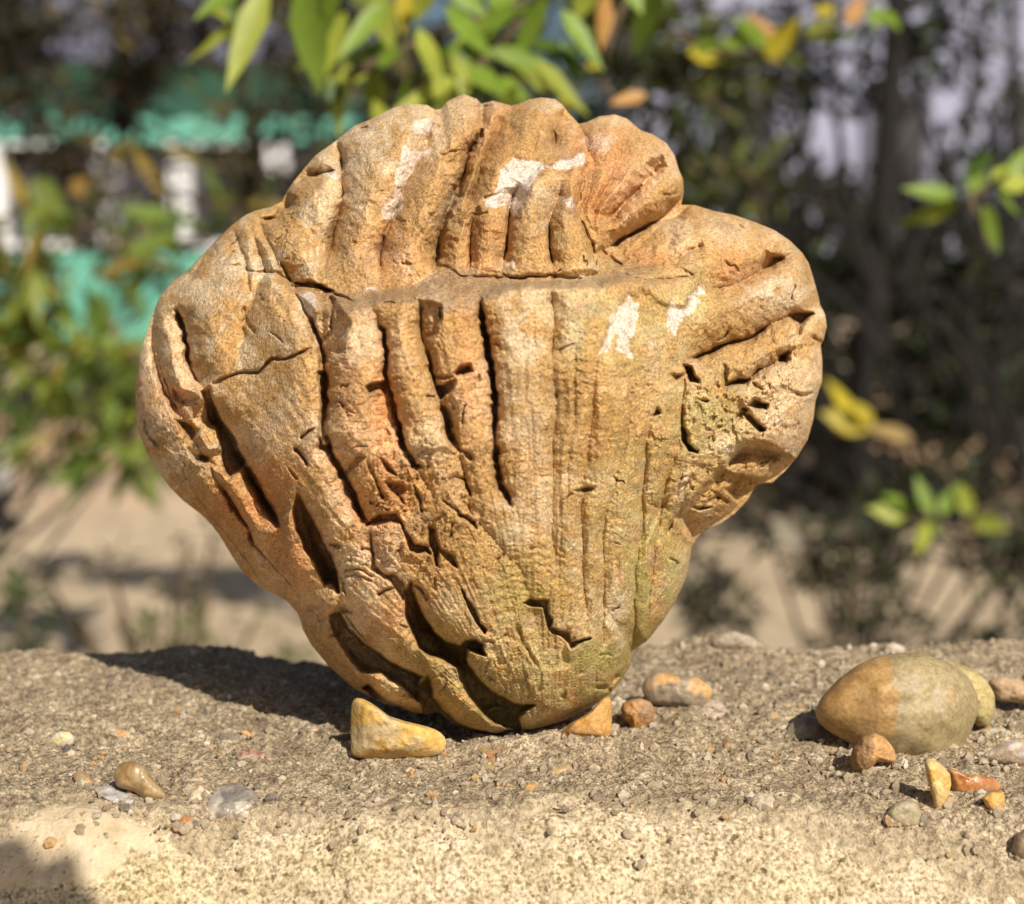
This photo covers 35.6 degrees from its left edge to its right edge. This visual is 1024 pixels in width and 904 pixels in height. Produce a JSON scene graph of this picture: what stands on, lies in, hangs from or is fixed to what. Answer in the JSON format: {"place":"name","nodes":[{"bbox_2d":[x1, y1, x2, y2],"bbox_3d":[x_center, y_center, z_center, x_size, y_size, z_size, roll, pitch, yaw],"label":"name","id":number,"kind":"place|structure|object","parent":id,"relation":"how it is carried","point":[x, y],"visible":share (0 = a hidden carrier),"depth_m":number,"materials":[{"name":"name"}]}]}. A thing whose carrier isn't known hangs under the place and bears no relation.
{"place":"outdoors","nodes":[
{"label":"outdoors","id":0,"kind":"place"},
{"bbox_2d":[0,455,22,533],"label":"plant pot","id":1,"kind":"object","parent":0,"point":[6,517],"visible":0.52,"depth_m":4.73,"materials":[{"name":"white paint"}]},
{"bbox_2d":[0,134,227,272],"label":"leafy branch","id":2,"kind":"object","parent":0,"point":[46,195],"visible":1,"depth_m":1.57,"materials":[{"name":"green plant"}]},
{"bbox_2d":[0,0,416,342],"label":"summer house","id":3,"kind":"structure","parent":0,"point":[210,83],"depth_m":12.30,"materials":[{"name":"wood"}]},
{"bbox_2d":[0,142,121,248],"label":"window","id":4,"kind":"structure","parent":3,"relation":"in","point":[8,200],"depth_m":12.38,"materials":[{"name":"white paint"}]},
{"bbox_2d":[167,142,290,248],"bbox_3d":[-2.195,-1.998,12.428,0.923,0.818,0.230,0,8,0],"label":"window","id":5,"kind":"structure","parent":3,"relation":"in","point":[191,183],"depth_m":12.37,"materials":[{"name":"white paint"}]},
{"bbox_2d":[187,0,340,94],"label":"leafy branch","id":6,"kind":"object","parent":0,"point":[311,23],"visible":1,"depth_m":0.65,"materials":[{"name":"green plant"}]},
{"bbox_2d":[295,0,603,137],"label":"leafy branch","id":7,"kind":"object","parent":6,"relation":"attached to","point":[459,64],"visible":0.95,"depth_m":0.70,"materials":[{"name":"green plant"}]},
{"bbox_2d":[411,0,607,119],"label":"sky","id":8,"kind":"structure","parent":0,"point":[435,12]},
{"bbox_2d":[0,631,1023,903],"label":"stone wall","id":9,"kind":"structure","parent":0,"point":[792,849],"depth_m":0.26,"materials":[{"name":"yellow stone"}]},
{"bbox_2d":[51,731,74,744],"bbox_3d":[-0.084,0.053,0.297,0.005,0.003,0.003,0,8,0],"label":"pebble","id":10,"kind":"object","parent":9,"relation":"on","point":[59,737],"visible":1,"depth_m":0.30,"materials":[{"name":"beige stone"}]},
{"bbox_2d":[73,770,95,785],"bbox_3d":[-0.073,0.056,0.273,0.005,0.002,0.005,0,8,0],"label":"chip","id":11,"kind":"object","parent":9,"relation":"on","point":[78,775],"visible":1,"depth_m":0.27,"materials":[{"name":"brown stone"}]},
{"bbox_2d":[94,785,142,807],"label":"flint","id":12,"kind":"object","parent":9,"relation":"on","point":[111,793],"visible":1,"depth_m":0.27,"materials":[{"name":"grey stone"}]},
{"bbox_2d":[110,729,130,738],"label":"pebble","id":13,"kind":"object","parent":9,"relation":"on","point":[116,733],"visible":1,"depth_m":0.30,"materials":[{"name":"stone"}]},
{"bbox_2d":[114,761,167,799],"bbox_3d":[-0.062,0.055,0.267,0.009,0.007,0.005,0,8,0],"label":"flint","id":14,"kind":"object","parent":9,"relation":"on","point":[136,778],"visible":1,"depth_m":0.27,"materials":[{"name":"brown stone"}]},
{"bbox_2d":[168,815,192,827],"bbox_3d":[-0.054,0.061,0.262,0.007,0.002,0.003,0,8,0],"label":"chip","id":15,"kind":"object","parent":9,"relation":"on","point":[184,820],"visible":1,"depth_m":0.26,"materials":[{"name":"orange stone"}]},
{"bbox_2d":[187,785,204,801],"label":"pebble","id":16,"kind":"object","parent":9,"relation":"on","point":[197,791],"visible":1,"depth_m":0.27,"materials":[{"name":"beige stone"}]},
{"bbox_2d":[217,732,239,740],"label":"pebble","id":17,"kind":"object","parent":9,"relation":"on","point":[229,735],"visible":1,"depth_m":0.30,"materials":[{"name":"grey stone"}]},
{"bbox_2d":[207,784,258,817],"bbox_3d":[-0.047,0.059,0.266,0.008,0.004,0.010,0,8,0],"label":"flint","id":18,"kind":"object","parent":9,"relation":"on","point":[226,800],"visible":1,"depth_m":0.26,"materials":[{"name":"grey stone"}]},
{"bbox_2d":[240,730,251,739],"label":"pebble","id":19,"kind":"object","parent":9,"relation":"on","point":[244,732],"visible":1,"depth_m":0.30,"materials":[{"name":"orange stone"}]},
{"bbox_2d":[236,748,264,758],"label":"pebble","id":20,"kind":"object","parent":9,"relation":"on","point":[249,753],"visible":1,"depth_m":0.29,"materials":[{"name":"pink stone"}]},
{"bbox_2d":[295,721,310,728],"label":"pebble","id":21,"kind":"object","parent":9,"relation":"on","point":[300,724],"visible":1,"depth_m":0.30,"materials":[{"name":"beige stone"}]},
{"bbox_2d":[351,698,445,757],"bbox_3d":[-0.020,0.049,0.285,0.017,0.011,0.010,0,8,0],"label":"flint","id":22,"kind":"object","parent":9,"relation":"on","point":[377,732],"visible":1,"depth_m":0.28,"materials":[{"name":"yellow stone"}]},
{"bbox_2d":[447,814,460,820],"bbox_3d":[-0.009,0.060,0.260,0.005,0.003,0.002,0,8,0],"label":"slate chip","id":23,"kind":"object","parent":9,"relation":"on","point":[450,816],"visible":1,"depth_m":0.26,"materials":[{"name":"grey stone"}]},
{"bbox_2d":[136,94,826,734],"bbox_3d":[-0.006,-0.006,0.295,0.131,0.120,0.084,0,8,0],"label":"shell fossil","id":24,"kind":"object","parent":9,"relation":"on","point":[472,414],"visible":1,"depth_m":0.27},
{"bbox_2d":[477,745,506,772],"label":"flint","id":25,"kind":"object","parent":9,"relation":"on","point":[490,757],"visible":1,"depth_m":0.29,"materials":[{"name":"brown stone"}]},
{"bbox_2d":[499,773,513,781],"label":"pebble","id":26,"kind":"object","parent":9,"relation":"on","point":[503,776],"visible":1,"depth_m":0.27,"materials":[{"name":"grey stone"}]},
{"bbox_2d":[0,635,1023,870],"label":"grit","id":27,"kind":"object","parent":9,"relation":"on","point":[595,796],"visible":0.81,"depth_m":0.28,"materials":[{"name":"gravel"}]},
{"bbox_2d":[523,783,535,790],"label":"pebble","id":28,"kind":"object","parent":9,"relation":"on","point":[530,786],"visible":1,"depth_m":0.27,"materials":[{"name":"orange stone"}]},
{"bbox_2d":[549,764,574,774],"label":"pebble","id":29,"kind":"object","parent":9,"relation":"on","point":[557,770],"visible":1,"depth_m":0.28,"materials":[{"name":"beige stone"}]},
{"bbox_2d":[562,697,611,738],"bbox_3d":[0.014,0.048,0.289,0.009,0.008,0.006,0,8,0],"label":"flint","id":30,"kind":"object","parent":9,"relation":"on","point":[596,721],"visible":1,"depth_m":0.29,"materials":[{"name":"orange stone"}]},
{"bbox_2d":[621,698,654,727],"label":"flint","id":31,"kind":"object","parent":9,"relation":"on","point":[638,712],"visible":1,"depth_m":0.30,"materials":[{"name":"brown stone"}]},
{"bbox_2d":[643,672,711,706],"bbox_3d":[0.033,0.047,0.314,0.014,0.007,0.006,0,8,0],"label":"flint","id":32,"kind":"object","parent":9,"relation":"on","point":[665,689],"visible":1,"depth_m":0.31,"materials":[{"name":"beige stone"}]},
{"bbox_2d":[702,701,728,718],"bbox_3d":[0.040,0.051,0.312,0.006,0.002,0.008,0,8,0],"label":"pebble","id":33,"kind":"object","parent":9,"relation":"on","point":[719,705],"visible":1,"depth_m":0.31,"materials":[{"name":"beige stone"}]},
{"bbox_2d":[712,631,757,648],"bbox_3d":[0.049,0.042,0.352,0.010,0.004,0.004,0,8,0],"label":"stone","id":34,"kind":"object","parent":9,"relation":"on","point":[730,640],"visible":1,"depth_m":0.35,"materials":[{"name":"beige stone"}]},
{"bbox_2d":[753,793,775,808],"bbox_3d":[0.042,0.058,0.263,0.004,0.002,0.004,0,8,0],"label":"pebble","id":35,"kind":"object","parent":9,"relation":"on","point":[766,798],"visible":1,"depth_m":0.26,"materials":[{"name":"beige stone"}]},
{"bbox_2d":[786,716,836,741],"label":"flint","id":36,"kind":"object","parent":9,"relation":"on","point":[808,728],"visible":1,"depth_m":0.30,"materials":[{"name":"grey stone"}]},
{"bbox_2d":[822,743,848,749],"bbox_3d":[0.060,0.055,0.292,0.005,0.001,0.007,0,8,0],"label":"chip","id":37,"kind":"object","parent":9,"relation":"on","point":[837,747],"visible":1,"depth_m":0.29,"materials":[{"name":"beige stone"}]},
{"bbox_2d":[850,732,895,771],"bbox_3d":[0.063,0.053,0.278,0.008,0.008,0.008,0,8,0],"label":"pebble","id":38,"kind":"object","parent":9,"relation":"on","point":[869,750],"visible":1,"depth_m":0.28,"materials":[{"name":"brown stone"}]},
{"bbox_2d":[882,642,904,653],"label":"pebble","id":39,"kind":"object","parent":9,"relation":"on","point":[890,647],"visible":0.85,"depth_m":0.35,"materials":[{"name":"beige stone"}]},
{"bbox_2d":[816,653,977,755],"bbox_3d":[0.071,0.048,0.294,0.030,0.022,0.020,0,8,0],"label":"cobble","id":40,"kind":"object","parent":9,"relation":"on","point":[914,704],"visible":0.97,"depth_m":0.29,"materials":[{"name":"beige stone"}]},
{"bbox_2d":[887,799,921,826],"bbox_3d":[0.064,0.059,0.260,0.006,0.005,0.004,0,8,0],"label":"pebble","id":41,"kind":"object","parent":9,"relation":"on","point":[905,812],"visible":1,"depth_m":0.26,"materials":[{"name":"beige stone"}]},
{"bbox_2d":[924,758,950,808],"bbox_3d":[0.071,0.055,0.265,0.005,0.009,0.005,0,8,0],"label":"flint","id":42,"kind":"object","parent":9,"relation":"on","point":[938,777],"visible":1,"depth_m":0.26,"materials":[{"name":"yellow stone"}]},
{"bbox_2d":[947,662,994,726],"bbox_3d":[0.087,0.046,0.303,0.010,0.012,0.009,0,8,0],"label":"flint","id":43,"kind":"object","parent":9,"relation":"on","point":[986,702],"visible":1,"depth_m":0.30,"materials":[{"name":"yellow stone"}]},
{"bbox_2d":[947,768,1000,792],"bbox_3d":[0.078,0.056,0.269,0.009,0.005,0.004,0,8,0],"label":"flint","id":44,"kind":"object","parent":9,"relation":"on","point":[961,782],"visible":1,"depth_m":0.27,"materials":[{"name":"orange stone"}]},
{"bbox_2d":[982,791,1004,809],"bbox_3d":[0.079,0.058,0.262,0.004,0.004,0.004,0,8,0],"label":"pebble","id":45,"kind":"object","parent":9,"relation":"on","point":[992,800],"visible":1,"depth_m":0.26,"materials":[{"name":"yellow stone"}]},
{"bbox_2d":[981,727,1005,734],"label":"pebble","id":46,"kind":"object","parent":9,"relation":"on","point":[991,731],"visible":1,"depth_m":0.30,"materials":[{"name":"beige stone"}]},
{"bbox_2d":[981,738,1023,765],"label":"slab chip","id":47,"kind":"object","parent":9,"relation":"on","point":[1010,752],"visible":1,"depth_m":0.28,"materials":[{"name":"beige stone"}]},
{"bbox_2d":[988,677,1023,702],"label":"cobble","id":48,"kind":"object","parent":9,"relation":"on","point":[1007,689],"visible":1,"depth_m":0.31,"materials":[{"name":"brown stone"}]},
{"bbox_2d":[1012,829,1023,858],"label":"stone","id":49,"kind":"object","parent":9,"relation":"on","point":[1018,846],"visible":1,"depth_m":0.25,"materials":[{"name":"brown stone"}]},
{"bbox_2d":[0,301,1023,664],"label":"ground","id":50,"kind":"structure","parent":0,"point":[144,543],"depth_m":4.03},
{"bbox_2d":[0,546,78,652],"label":"shrub","id":51,"kind":"object","parent":50,"relation":"on","point":[18,581],"visible":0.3,"depth_m":1.93,"materials":[{"name":"green plant"}]},
{"bbox_2d":[0,288,162,559],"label":"shrub","id":52,"kind":"object","parent":50,"relation":"on","point":[77,464],"visible":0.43,"depth_m":2.90,"materials":[{"name":"green plant"}]},
{"bbox_2d":[0,157,174,606],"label":"shrub","id":53,"kind":"object","parent":50,"relation":"on","point":[54,395],"visible":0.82,"depth_m":2.20,"materials":[{"name":"green plant"}]},
{"bbox_2d":[0,155,284,479],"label":"shrub","id":54,"kind":"object","parent":50,"relation":"on","point":[143,272],"visible":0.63,"depth_m":3.29,"materials":[{"name":"green plant"}]},
{"bbox_2d":[15,515,274,653],"bbox_3d":[-0.612,0.310,2.667,0.428,0.440,0.150,-1,8,-7],"label":"shrub","id":55,"kind":"object","parent":50,"relation":"on","point":[87,642],"visible":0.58,"depth_m":2.66,"materials":[{"name":"green plant"}]},
{"bbox_2d":[0,0,424,314],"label":"thin tree","id":56,"kind":"object","parent":50,"relation":"on","point":[23,34],"visible":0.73,"depth_m":6.24,"materials":[{"name":"green plant"}]},
{"bbox_2d":[125,604,317,662],"bbox_3d":[-0.470,0.395,2.594,0.330,0.293,0.147,0,8,0],"label":"shrub","id":57,"kind":"object","parent":50,"relation":"on","point":[147,622],"visible":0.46,"depth_m":2.59,"materials":[{"name":"green plant"}]},
{"bbox_2d":[10,476,1021,504],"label":"kerb","id":58,"kind":"structure","parent":50,"relation":"on","point":[101,493],"depth_m":5.22,"materials":[{"name":"concrete"}]},
{"bbox_2d":[271,0,813,224],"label":"tall shrub","id":59,"kind":"object","parent":50,"relation":"on","point":[668,64],"visible":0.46,"depth_m":2.60,"materials":[{"name":"green plant"}]},
{"bbox_2d":[528,57,1023,307],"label":"hedge","id":60,"kind":"object","parent":50,"relation":"on","point":[579,94],"visible":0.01,"depth_m":17.03,"materials":[{"name":"green plant"}]},
{"bbox_2d":[747,498,857,646],"bbox_3d":[0.292,0.124,1.732,0.174,0.224,0.035,-1,8,-6],"label":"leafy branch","id":61,"kind":"object","parent":50,"relation":"on","point":[789,535],"visible":0.76,"depth_m":1.74,"materials":[{"name":"brown plant"}]},
{"bbox_2d":[596,0,1023,573],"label":"dark tree","id":62,"kind":"object","parent":50,"relation":"on","point":[975,359],"visible":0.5,"depth_m":4.58,"materials":[{"name":"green plant"}]},
{"bbox_2d":[666,440,1023,648],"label":"shrub","id":63,"kind":"object","parent":50,"relation":"on","point":[880,545],"visible":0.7,"depth_m":2.75,"materials":[{"name":"green plant"}]},
{"bbox_2d":[763,137,1023,444],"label":"evergreen shrub","id":64,"kind":"object","parent":50,"relation":"on","point":[907,304],"visible":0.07,"depth_m":6.35,"materials":[{"name":"green plant"}]},
{"bbox_2d":[820,378,972,640],"bbox_3d":[0.493,0.117,2.031,0.212,0.422,0.052,0,8,0],"label":"leafy branch","id":65,"kind":"object","parent":50,"relation":"on","point":[850,418],"visible":0.82,"depth_m":2.01,"materials":[{"name":"yellow plant"}]},
{"bbox_2d":[0,380,1023,475],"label":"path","id":66,"kind":"structure","parent":0,"point":[803,465],"depth_m":6.08,"materials":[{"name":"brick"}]},
{"bbox_2d":[559,0,662,111],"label":"leafy branch","id":67,"kind":"object","parent":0,"point":[648,16],"visible":0.92,"depth_m":0.73,"materials":[{"name":"orange plant"}]},
{"bbox_2d":[673,0,899,63],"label":"leafy branch","id":68,"kind":"object","parent":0,"point":[759,32],"visible":1,"depth_m":1.06,"materials":[{"name":"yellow plant"}]},
{"bbox_2d":[591,0,1023,295],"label":"pale house","id":69,"kind":"structure","parent":0,"point":[859,138],"depth_m":20.86,"materials":[{"name":"stone"}]},
{"bbox_2d":[710,93,779,196],"bbox_3d":[3.050,-4.054,20.899,0.900,1.400,0.060,0,8,0],"label":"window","id":70,"kind":"structure","parent":69,"relation":"in","point":[723,141],"depth_m":20.89,"materials":[{"name":"glass"}]},
{"bbox_2d":[861,88,933,196],"bbox_3d":[5.050,-4.054,20.899,0.900,1.400,0.060,0,8,0],"label":"window","id":71,"kind":"structure","parent":69,"relation":"in","point":[911,128],"depth_m":20.88,"materials":[{"name":"glass"}]},
{"bbox_2d":[998,88,1023,196],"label":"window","id":72,"kind":"structure","parent":69,"relation":"in","point":[1003,138],"depth_m":20.86,"materials":[{"name":"glass"}]},
{"bbox_2d":[866,474,1023,555],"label":"leafy branch","id":73,"kind":"object","parent":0,"point":[897,508],"visible":1,"depth_m":1.32,"materials":[{"name":"green plant"}]},
{"bbox_2d":[899,149,1023,278],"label":"leafy branch","id":74,"kind":"object","parent":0,"point":[1009,177],"visible":1,"depth_m":0.91,"materials":[{"name":"green plant"}]}
]}

